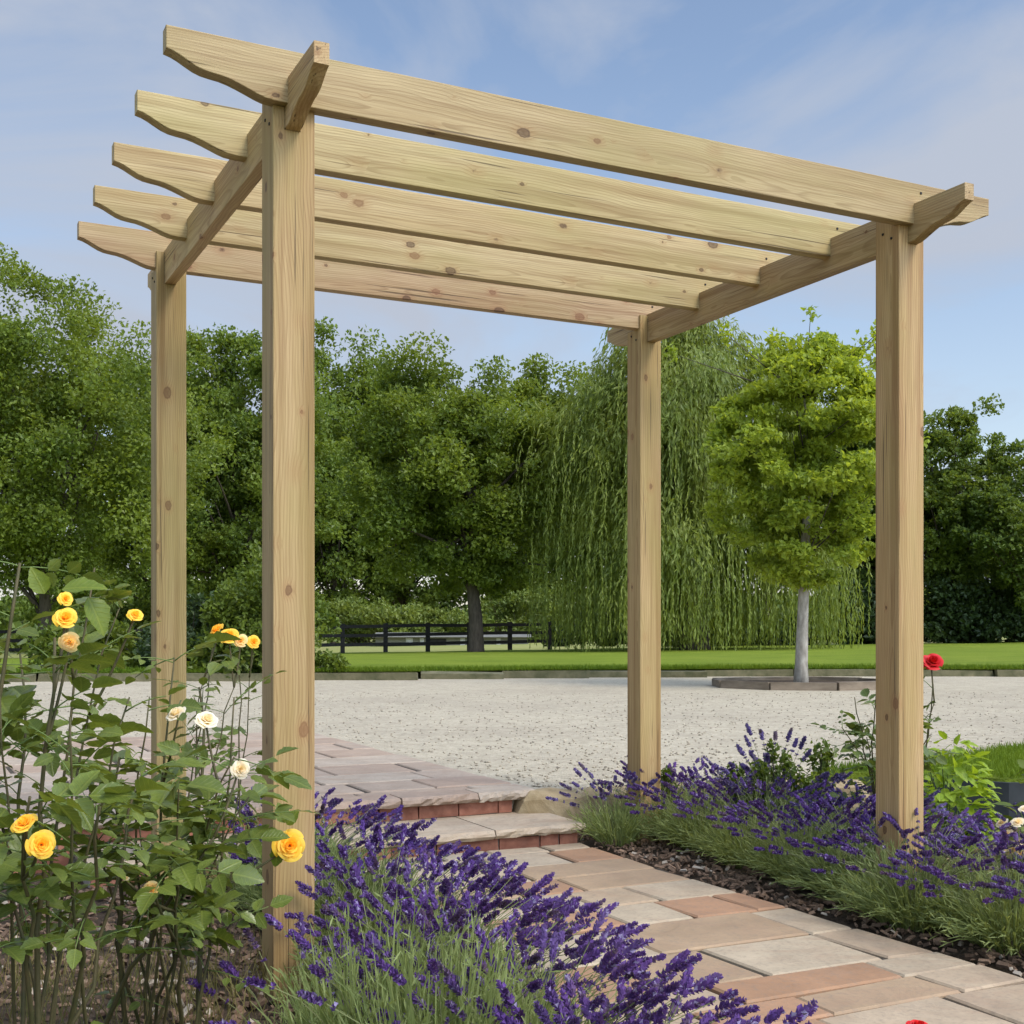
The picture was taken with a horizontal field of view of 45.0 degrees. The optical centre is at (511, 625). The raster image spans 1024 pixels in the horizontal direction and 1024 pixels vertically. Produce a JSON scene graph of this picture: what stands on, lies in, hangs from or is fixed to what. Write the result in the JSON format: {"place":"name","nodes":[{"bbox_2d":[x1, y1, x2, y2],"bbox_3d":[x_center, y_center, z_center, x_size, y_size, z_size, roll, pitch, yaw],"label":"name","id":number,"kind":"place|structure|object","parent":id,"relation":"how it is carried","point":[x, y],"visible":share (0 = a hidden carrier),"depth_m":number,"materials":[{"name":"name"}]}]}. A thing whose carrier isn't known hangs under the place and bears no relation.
{"place":"outdoors","nodes":[
{"label":"outdoors","id":0,"kind":"place"},
{"bbox_2d":[0,732,521,829],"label":"terrace","id":1,"kind":"structure","parent":0,"point":[370,770],"depth_m":6.86,"materials":[{"name":"beige stone"}]},
{"bbox_2d":[0,642,1023,672],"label":"lawn","id":2,"kind":"structure","parent":0,"point":[1009,653],"depth_m":30.69,"materials":[{"name":"green plant"}]},
{"bbox_2d":[0,629,142,657],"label":"rail fence","id":3,"kind":"object","parent":2,"relation":"on","point":[16,640],"visible":0.02,"depth_m":44.59,"materials":[{"name":"black wood"}]},
{"bbox_2d":[22,612,142,673],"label":"shrub","id":4,"kind":"object","parent":2,"relation":"on","point":[43,645],"visible":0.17,"depth_m":20.17,"materials":[{"name":"green plant"}]},
{"bbox_2d":[0,242,236,654],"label":"broadleaf tree","id":5,"kind":"object","parent":2,"relation":"on","point":[43,437],"visible":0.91,"depth_m":40.24,"materials":[{"name":"green plant"}]},
{"bbox_2d":[131,590,227,668],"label":"dark shrub","id":6,"kind":"object","parent":2,"relation":"on","point":[192,610],"visible":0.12,"depth_m":19.80,"materials":[{"name":"green plant"}]},
{"bbox_2d":[186,539,350,672],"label":"sunlit shrub","id":7,"kind":"object","parent":2,"relation":"on","point":[229,606],"visible":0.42,"depth_m":19.05,"materials":[{"name":"green plant"}]},
{"bbox_2d":[325,329,581,651],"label":"broadleaf tree","id":8,"kind":"object","parent":2,"relation":"on","point":[456,449],"visible":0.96,"depth_m":41.78,"materials":[{"name":"green plant"}]},
{"bbox_2d":[0,662,1023,673],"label":"lawn fringe","id":9,"kind":"object","parent":2,"relation":"on","point":[397,668],"visible":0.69,"depth_m":19.92,"materials":[{"name":"green plant"}]},
{"bbox_2d":[516,315,872,651],"bbox_3d":[5.951,-5.013,40.781,11.364,12.031,9.701,0,0,36],"label":"weeping willow","id":10,"kind":"object","parent":2,"relation":"on","point":[698,558],"visible":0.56,"depth_m":39.26,"materials":[{"name":"green plant"}]},
{"bbox_2d":[942,466,1023,609],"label":"broadleaf tree","id":11,"kind":"object","parent":2,"relation":"on","point":[1008,568],"visible":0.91,"depth_m":44.24,"materials":[{"name":"green plant"}]},
{"bbox_2d":[0,820,1023,1023],"bbox_3d":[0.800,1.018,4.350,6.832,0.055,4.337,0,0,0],"label":"bark mulch","id":12,"kind":"object","parent":0,"point":[986,954],"visible":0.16,"depth_m":4.05,"materials":[{"name":"brown wood"}]},
{"bbox_2d":[0,814,69,872],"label":"retaining wall","id":13,"kind":"structure","parent":12,"relation":"on","point":[63,861],"depth_m":5.16,"materials":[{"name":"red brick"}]},
{"bbox_2d":[0,558,225,1023],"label":"rose bush","id":14,"kind":"object","parent":12,"relation":"on","point":[25,835],"visible":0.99,"depth_m":2.23,"materials":[{"name":"green plant"}]},
{"bbox_2d":[0,895,325,1023],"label":"weedy grass","id":15,"kind":"structure","parent":12,"relation":"on","point":[209,1003],"depth_m":3.26,"materials":[{"name":"green plant"}]},
{"bbox_2d":[24,631,321,1023],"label":"rose bush","id":16,"kind":"object","parent":12,"relation":"on","point":[186,874],"visible":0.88,"depth_m":2.67,"materials":[{"name":"green plant"}]},
{"bbox_2d":[153,623,261,914],"bbox_3d":[-1.026,0.521,4.290,0.458,1.060,0.434,0,0,26],"label":"rose bush","id":17,"kind":"object","parent":12,"relation":"on","point":[252,641],"visible":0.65,"depth_m":4.26,"materials":[{"name":"green plant"}]},
{"bbox_2d":[187,912,401,1023],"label":"lavender plant","id":18,"kind":"object","parent":12,"relation":"on","point":[227,967],"visible":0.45,"depth_m":2.77,"materials":[{"name":"purple plant"}]},
{"bbox_2d":[206,786,409,892],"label":"lavender plant","id":19,"kind":"object","parent":12,"relation":"on","point":[332,803],"visible":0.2,"depth_m":4.59,"materials":[{"name":"purple plant"}]},
{"bbox_2d":[218,794,432,922],"bbox_3d":[-0.635,0.808,4.297,0.761,0.447,0.744,0,0,0],"label":"lavender plant","id":20,"kind":"object","parent":12,"relation":"on","point":[249,897],"visible":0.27,"depth_m":4.22,"materials":[{"name":"purple plant"}]},
{"bbox_2d":[254,804,501,938],"bbox_3d":[-0.436,0.805,3.880,0.714,0.454,0.756,0,0,-42],"label":"lavender plant","id":21,"kind":"object","parent":12,"relation":"on","point":[377,851],"visible":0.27,"depth_m":3.81,"materials":[{"name":"purple plant"}]},
{"bbox_2d":[208,862,619,1023],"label":"lavender plant","id":22,"kind":"object","parent":12,"relation":"on","point":[314,1013],"visible":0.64,"depth_m":2.45,"materials":[{"name":"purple plant"}]},
{"bbox_2d":[279,825,549,994],"bbox_3d":[-0.272,0.796,3.469,0.769,0.471,0.819,0,0,0],"label":"lavender plant","id":23,"kind":"object","parent":12,"relation":"on","point":[372,862],"visible":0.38,"depth_m":3.41,"materials":[{"name":"purple plant"}]},
{"bbox_2d":[298,853,604,1016],"bbox_3d":[-0.154,0.801,3.094,0.755,0.462,0.800,0,0,0],"label":"lavender plant","id":24,"kind":"object","parent":12,"relation":"on","point":[447,887],"visible":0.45,"depth_m":3.06,"materials":[{"name":"purple plant"}]},
{"bbox_2d":[297,896,649,1023],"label":"lavender plant","id":25,"kind":"object","parent":12,"relation":"on","point":[533,986],"visible":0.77,"depth_m":2.24,"materials":[{"name":"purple plant"}]},
{"bbox_2d":[313,885,666,1023],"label":"lavender plant","id":26,"kind":"object","parent":12,"relation":"on","point":[557,925],"visible":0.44,"depth_m":2.70,"materials":[{"name":"purple plant"}]},
{"bbox_2d":[77,25,988,1003],"bbox_3d":[0.007,-0.119,4.717,2.959,2.897,2.346,0,0,-26],"label":"pergola","id":27,"kind":"object","parent":12,"relation":"on","point":[277,219],"visible":0.98,"depth_m":4.39,"materials":[{"name":"brown wood"}]},
{"bbox_2d":[367,908,759,1023],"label":"lavender plant","id":28,"kind":"object","parent":12,"relation":"on","point":[612,958],"visible":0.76,"depth_m":2.30,"materials":[{"name":"purple plant"}]},
{"bbox_2d":[545,762,660,846],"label":"lavender plant","id":29,"kind":"object","parent":12,"relation":"on","point":[624,831],"visible":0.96,"depth_m":5.77,"materials":[{"name":"green plant"}]},
{"bbox_2d":[625,764,679,818],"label":"young shrub","id":30,"kind":"object","parent":12,"relation":"on","point":[665,778],"visible":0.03,"depth_m":6.11,"materials":[{"name":"green plant"}]},
{"bbox_2d":[492,963,818,1023],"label":"lavender plant","id":31,"kind":"object","parent":12,"relation":"on","point":[800,1014],"visible":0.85,"depth_m":2.13,"materials":[{"name":"purple plant"}]},
{"bbox_2d":[592,755,745,839],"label":"lavender plant","id":32,"kind":"object","parent":12,"relation":"on","point":[620,796],"visible":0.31,"depth_m":5.91,"materials":[{"name":"purple plant"}]},
{"bbox_2d":[512,778,870,834],"bbox_3d":[0.942,0.945,6.447,1.992,0.290,0.305,0,0,-15],"label":"stone edging","id":33,"kind":"object","parent":12,"relation":"on","point":[534,801],"visible":0.07,"depth_m":6.14,"materials":[{"name":"beige stone"}]},
{"bbox_2d":[623,757,814,852],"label":"lavender plant","id":34,"kind":"object","parent":12,"relation":"on","point":[670,830],"visible":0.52,"depth_m":5.60,"materials":[{"name":"purple plant"}]},
{"bbox_2d":[711,761,772,821],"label":"young shrub","id":35,"kind":"object","parent":12,"relation":"on","point":[741,773],"visible":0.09,"depth_m":5.90,"materials":[{"name":"green plant"}]},
{"bbox_2d":[675,756,824,808],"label":"lavender plant","id":36,"kind":"object","parent":12,"relation":"on","point":[710,764],"visible":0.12,"depth_m":6.03,"materials":[{"name":"purple plant"}]},
{"bbox_2d":[672,770,862,869],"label":"lavender plant","id":37,"kind":"object","parent":12,"relation":"on","point":[713,841],"visible":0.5,"depth_m":5.27,"materials":[{"name":"purple plant"}]},
{"bbox_2d":[717,723,829,827],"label":"tall lavender","id":38,"kind":"object","parent":12,"relation":"on","point":[726,782],"visible":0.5,"depth_m":5.52,"materials":[{"name":"purple plant"}]},
{"bbox_2d":[745,738,817,818],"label":"young shrub","id":39,"kind":"object","parent":12,"relation":"on","point":[786,764],"visible":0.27,"depth_m":5.58,"materials":[{"name":"green plant"}]},
{"bbox_2d":[721,768,875,833],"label":"lavender plant","id":40,"kind":"object","parent":12,"relation":"on","point":[834,779],"visible":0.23,"depth_m":5.54,"materials":[{"name":"purple plant"}]},
{"bbox_2d":[786,737,844,829],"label":"young shrub","id":41,"kind":"object","parent":12,"relation":"on","point":[823,761],"visible":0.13,"depth_m":5.69,"materials":[{"name":"green plant"}]},
{"bbox_2d":[706,779,928,886],"bbox_3d":[1.228,0.836,4.989,0.856,0.393,0.901,0,0,0],"label":"lavender plant","id":42,"kind":"object","parent":12,"relation":"on","point":[764,861],"visible":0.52,"depth_m":4.91,"materials":[{"name":"purple plant"}]},
{"bbox_2d":[754,793,987,904],"bbox_3d":[1.341,0.823,4.664,0.833,0.418,0.837,0,0,15],"label":"lavender plant","id":43,"kind":"object","parent":12,"relation":"on","point":[812,855],"visible":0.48,"depth_m":4.57,"materials":[{"name":"purple plant"}]},
{"bbox_2d":[775,773,967,866],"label":"lavender plant","id":44,"kind":"object","parent":12,"relation":"on","point":[930,798],"visible":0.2,"depth_m":5.21,"materials":[{"name":"purple plant"}]},
{"bbox_2d":[810,653,958,824],"bbox_3d":[1.573,0.583,5.133,0.521,0.939,0.484,0,0,35],"label":"rose bush","id":45,"kind":"object","parent":12,"relation":"on","point":[932,661],"visible":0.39,"depth_m":5.11,"materials":[{"name":"green plant"}]},
{"bbox_2d":[801,807,1023,933],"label":"lavender plant","id":46,"kind":"object","parent":12,"relation":"on","point":[889,897],"visible":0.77,"depth_m":4.17,"materials":[{"name":"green plant"}]},
{"bbox_2d":[906,1020,927,1023],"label":"rose bush","id":47,"kind":"object","parent":12,"relation":"on","point":[915,1022],"visible":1,"depth_m":1.95,"materials":[{"name":"red plant"}]},
{"bbox_2d":[878,818,1023,955],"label":"lavender plant","id":48,"kind":"object","parent":12,"relation":"on","point":[980,929],"visible":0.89,"depth_m":3.90,"materials":[{"name":"purple plant"}]},
{"bbox_2d":[923,730,1001,852],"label":"leafy plant","id":49,"kind":"object","parent":12,"relation":"on","point":[946,794],"visible":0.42,"depth_m":5.68,"materials":[{"name":"green plant"}]},
{"bbox_2d":[923,778,1023,829],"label":"edging board","id":50,"kind":"object","parent":12,"relation":"on","point":[1011,792],"visible":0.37,"depth_m":6.36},
{"bbox_2d":[943,802,1023,902],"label":"lavender plant","id":51,"kind":"object","parent":12,"relation":"on","point":[980,826],"visible":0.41,"depth_m":4.49,"materials":[{"name":"purple plant"}]},
{"bbox_2d":[982,805,1023,909],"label":"white flowers","id":52,"kind":"object","parent":12,"relation":"on","point":[1017,822],"visible":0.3,"depth_m":4.43,"materials":[{"name":"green plant"}]},
{"bbox_2d":[987,759,1023,874],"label":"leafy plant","id":53,"kind":"object","parent":12,"relation":"on","point":[1021,765],"visible":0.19,"depth_m":4.67,"materials":[{"name":"green plant"}]},
{"bbox_2d":[989,860,1023,937],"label":"lavender plant","id":54,"kind":"object","parent":12,"relation":"on","point":[1008,890],"visible":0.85,"depth_m":3.81,"materials":[{"name":"purple plant"}]},
{"bbox_2d":[0,629,1023,680],"bbox_3d":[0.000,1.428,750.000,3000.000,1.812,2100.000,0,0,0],"label":"ground","id":55,"kind":"structure","parent":0,"point":[532,646],"depth_m":55.20,"materials":[{"name":"green plant"}]},
{"bbox_2d":[0,317,93,611],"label":"broadleaf tree","id":56,"kind":"object","parent":55,"relation":"on","point":[8,592],"visible":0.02,"depth_m":48.41,"materials":[{"name":"green plant"}]},
{"bbox_2d":[3,430,149,623],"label":"woodland tree","id":57,"kind":"object","parent":55,"relation":"on","point":[81,613],"depth_m":104.47,"materials":[{"name":"green plant"}]},
{"bbox_2d":[9,602,150,652],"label":"field bush","id":58,"kind":"object","parent":55,"relation":"on","point":[122,613],"visible":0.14,"depth_m":61.31,"materials":[{"name":"green plant"}]},
{"bbox_2d":[68,325,261,619],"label":"broadleaf tree","id":59,"kind":"object","parent":55,"relation":"on","point":[115,560],"visible":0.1,"depth_m":60.69,"materials":[{"name":"green plant"}]},
{"bbox_2d":[115,322,358,598],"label":"broadleaf tree","id":60,"kind":"object","parent":55,"relation":"on","point":[242,501],"visible":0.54,"depth_m":58.69,"materials":[{"name":"green plant"}]},
{"bbox_2d":[214,316,432,642],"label":"broadleaf tree","id":61,"kind":"object","parent":55,"relation":"on","point":[357,389],"visible":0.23,"depth_m":86.72,"materials":[{"name":"green plant"}]},
{"bbox_2d":[319,595,437,642],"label":"field bush","id":62,"kind":"object","parent":55,"relation":"on","point":[350,608],"visible":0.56,"depth_m":79.39,"materials":[{"name":"green plant"}]},
{"bbox_2d":[315,352,495,622],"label":"broadleaf tree","id":63,"kind":"object","parent":55,"relation":"on","point":[426,595],"visible":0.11,"depth_m":89.08,"materials":[{"name":"green plant"}]},
{"bbox_2d":[368,599,484,642],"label":"field bush","id":64,"kind":"object","parent":55,"relation":"on","point":[436,614],"visible":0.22,"depth_m":81.78,"materials":[{"name":"green plant"}]},
{"bbox_2d":[318,622,551,652],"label":"rail fence","id":65,"kind":"object","parent":55,"relation":"on","point":[385,643],"visible":0.69,"depth_m":46.18,"materials":[{"name":"black wood"}]},
{"bbox_2d":[375,632,530,645],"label":"farm shed","id":66,"kind":"structure","parent":55,"relation":"on","point":[502,637],"depth_m":71.00,"materials":[{"name":"white paint"}]},
{"bbox_2d":[430,639,445,645],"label":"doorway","id":67,"kind":"structure","parent":66,"relation":"in","point":[431,640],"depth_m":70.96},
{"bbox_2d":[0,569,930,639],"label":"wood","id":68,"kind":"object","parent":55,"relation":"on","point":[4,621],"visible":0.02,"depth_m":152.76,"materials":[{"name":"green plant"}]},
{"bbox_2d":[457,454,536,630],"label":"woodland tree","id":69,"kind":"object","parent":55,"relation":"on","point":[494,600],"depth_m":104.87,"materials":[{"name":"green plant"}]},
{"bbox_2d":[442,588,570,639],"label":"field bush","id":70,"kind":"object","parent":55,"relation":"on","point":[509,609],"visible":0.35,"depth_m":79.66,"materials":[{"name":"green plant"}]},
{"bbox_2d":[477,352,626,632],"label":"broadleaf tree","id":71,"kind":"object","parent":55,"relation":"on","point":[526,392],"visible":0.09,"depth_m":88.47,"materials":[{"name":"green plant"}]},
{"bbox_2d":[530,582,626,640],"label":"field bush","id":72,"kind":"object","parent":55,"relation":"on","point":[550,611],"visible":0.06,"depth_m":77.49,"materials":[{"name":"green plant"}]},
{"bbox_2d":[541,605,829,646],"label":"dark hedge","id":73,"kind":"object","parent":55,"relation":"on","point":[743,641],"visible":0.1,"depth_m":47.73,"materials":[{"name":"green plant"}]},
{"bbox_2d":[710,485,783,614],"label":"woodland tree","id":74,"kind":"object","parent":55,"relation":"on","point":[761,591],"depth_m":104.94,"materials":[{"name":"green plant"}]},
{"bbox_2d":[808,578,875,644],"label":"dark hedge","id":75,"kind":"object","parent":55,"relation":"on","point":[864,599],"visible":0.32,"depth_m":46.54,"materials":[{"name":"green plant"}]},
{"bbox_2d":[814,388,942,601],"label":"broadleaf tree","id":76,"kind":"object","parent":55,"relation":"on","point":[870,445],"visible":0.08,"depth_m":48.70,"materials":[{"name":"green plant"}]},
{"bbox_2d":[869,393,1023,642],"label":"broadleaf tree","id":77,"kind":"object","parent":55,"relation":"on","point":[946,551],"visible":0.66,"depth_m":45.92,"materials":[{"name":"green plant"}]},
{"bbox_2d":[923,501,1022,587],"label":"woodland tree","id":78,"kind":"object","parent":55,"relation":"on","point":[987,560],"visible":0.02,"depth_m":104.32,"materials":[{"name":"green plant"}]},
{"bbox_2d":[923,569,1023,642],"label":"dark hedge","id":79,"kind":"object","parent":55,"relation":"on","point":[960,614],"visible":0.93,"depth_m":45.55,"materials":[{"name":"green plant"}]},
{"bbox_2d":[0,0,1023,608],"label":"sky","id":80,"kind":"structure","parent":0,"point":[930,93],"materials":[{"name":"blue"}]},
{"bbox_2d":[3,676,1023,862],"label":"gravel","id":81,"kind":"structure","parent":0,"point":[605,690],"depth_m":11.26,"materials":[{"name":"beige gravel"}]},
{"bbox_2d":[0,746,416,800],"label":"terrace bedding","id":82,"kind":"object","parent":81,"relation":"on","point":[9,770],"visible":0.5,"depth_m":6.97,"materials":[{"name":"stone"}]},
{"bbox_2d":[0,669,1023,681],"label":"kerb","id":83,"kind":"structure","parent":81,"relation":"on","point":[555,674],"depth_m":19.46,"materials":[{"name":"stone"}]},
{"bbox_2d":[712,676,875,690],"bbox_3d":[3.986,0.783,16.752,2.479,0.140,2.076,0,0,4],"label":"planter surround","id":84,"kind":"object","parent":81,"relation":"on","point":[815,683],"visible":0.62,"depth_m":15.98,"materials":[{"name":"grey stone"}]},
{"bbox_2d":[663,306,930,681],"bbox_3d":[3.838,-1.660,16.639,3.310,5.175,3.126,0,0,0],"label":"tree","id":85,"kind":"object","parent":84,"relation":"in","point":[808,473],"visible":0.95,"depth_m":16.14,"materials":[{"name":"green plant"}]},
{"bbox_2d":[353,843,1023,1023],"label":"path","id":86,"kind":"structure","parent":0,"point":[834,972],"depth_m":3.80,"materials":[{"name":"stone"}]},
{"bbox_2d":[74,786,585,887],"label":"garden steps","id":87,"kind":"structure","parent":86,"relation":"on","point":[499,828],"depth_m":5.74,"materials":[{"name":"beige stone"}]},
{"bbox_2d":[811,753,1023,785],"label":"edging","id":88,"kind":"object","parent":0,"point":[858,774],"visible":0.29,"depth_m":6.65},
{"bbox_2d":[813,739,1023,778],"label":"grass","id":89,"kind":"structure","parent":0,"point":[1003,763],"depth_m":6.87,"materials":[{"name":"green plant"}]}
]}

